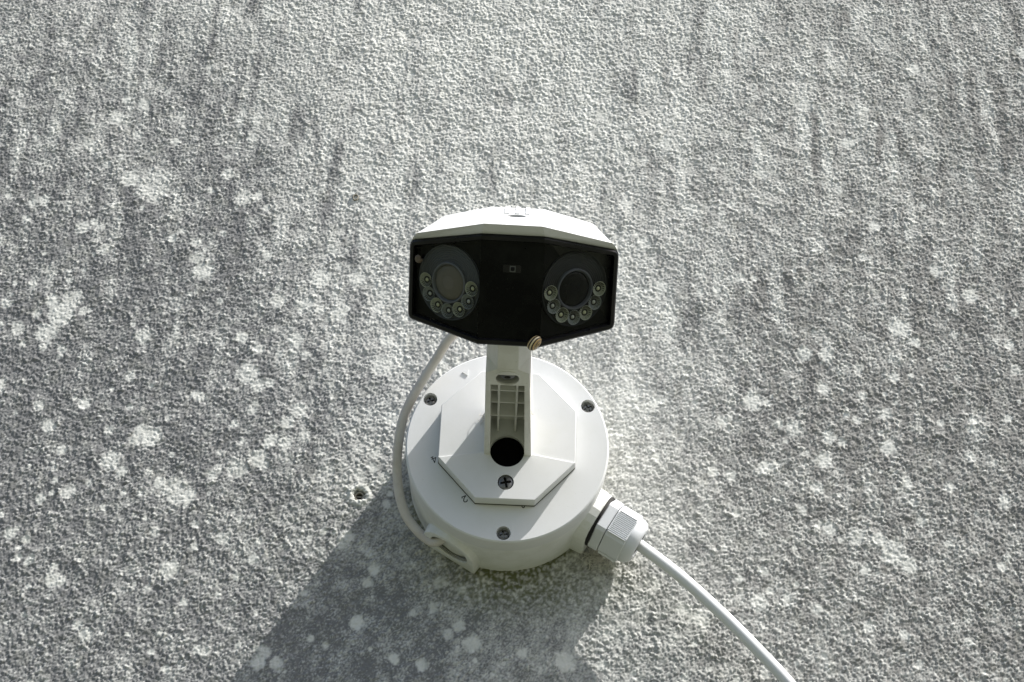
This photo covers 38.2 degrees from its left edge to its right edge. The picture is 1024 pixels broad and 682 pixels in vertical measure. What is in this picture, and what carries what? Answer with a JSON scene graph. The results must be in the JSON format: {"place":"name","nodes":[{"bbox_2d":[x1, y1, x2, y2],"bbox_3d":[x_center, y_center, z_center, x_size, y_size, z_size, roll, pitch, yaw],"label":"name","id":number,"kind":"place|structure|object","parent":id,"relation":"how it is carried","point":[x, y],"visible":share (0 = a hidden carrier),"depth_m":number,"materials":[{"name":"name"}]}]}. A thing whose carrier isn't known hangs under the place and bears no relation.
{"place":"outdoors","nodes":[
{"label":"outdoors","id":0,"kind":"place"},
{"bbox_2d":[0,0,1023,681],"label":"plaster wall","id":1,"kind":"structure","parent":0,"point":[796,370],"depth_m":0.90,"materials":[{"name":"paint"}]},
{"bbox_2d":[355,492,363,499],"bbox_3d":[-0.088,0.090,0.855,0.005,0.005,0.005,2,-26,0],"label":"wall plug","id":2,"kind":"object","parent":1,"relation":"attached to","point":[359,495],"depth_m":0.85,"materials":[{"name":"grey plastic"}]},
{"bbox_2d":[405,356,611,573],"bbox_3d":[-0.001,0.069,0.834,0.117,0.114,0.053,2,-26,0],"label":"junction box","id":3,"kind":"object","parent":1,"relation":"attached to","point":[559,519],"visible":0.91,"depth_m":0.81,"materials":[{"name":"plastic"}]},
{"bbox_2d":[392,333,456,546],"bbox_3d":[-0.034,0.038,0.787,0.040,0.107,0.143,8,-27,-12],"label":"camera cable","id":4,"kind":"object","parent":3,"relation":"attached to","point":[416,529],"visible":0.76,"depth_m":0.82,"materials":[{"name":"white plastic"}]},
{"bbox_2d":[408,206,618,506],"bbox_3d":[-0.001,0.000,0.743,0.100,0.112,0.172,2,-26,0],"label":"security camera","id":5,"kind":"object","parent":3,"relation":"attached to","point":[506,284],"visible":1,"depth_m":0.70,"materials":[{"name":"white plastic"}]},
{"bbox_2d":[415,255,422,262],"bbox_3d":[-0.044,-0.039,0.702,0.004,0.004,0.004,2,-26,0],"label":"snail","id":6,"kind":"object","parent":5,"relation":"attached to","point":[418,259],"visible":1,"depth_m":0.70},
{"bbox_2d":[527,336,541,350],"bbox_3d":[0.010,0.001,0.687,0.007,0.006,0.009,2,-26,0],"label":"snail","id":7,"kind":"object","parent":5,"relation":"attached to","point":[533,343],"visible":1,"depth_m":0.68},
{"bbox_2d":[585,497,647,561],"bbox_3d":[0.058,0.106,0.827,0.036,0.037,0.031,2,-26,0],"label":"cable gland","id":8,"kind":"object","parent":3,"relation":"attached to","point":[618,531],"visible":1,"depth_m":0.81,"materials":[{"name":"plastic"}]},
{"bbox_2d":[578,548,617,572],"bbox_3d":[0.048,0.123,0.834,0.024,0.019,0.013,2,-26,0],"label":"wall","id":9,"kind":"structure","parent":8,"relation":"attached to","point":[600,557],"depth_m":0.83,"materials":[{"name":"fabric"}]},
{"bbox_2d":[636,540,795,681],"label":"network cable","id":10,"kind":"object","parent":8,"relation":"attached to","point":[743,635],"visible":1,"depth_m":0.80,"materials":[{"name":"white plastic"}]}
]}

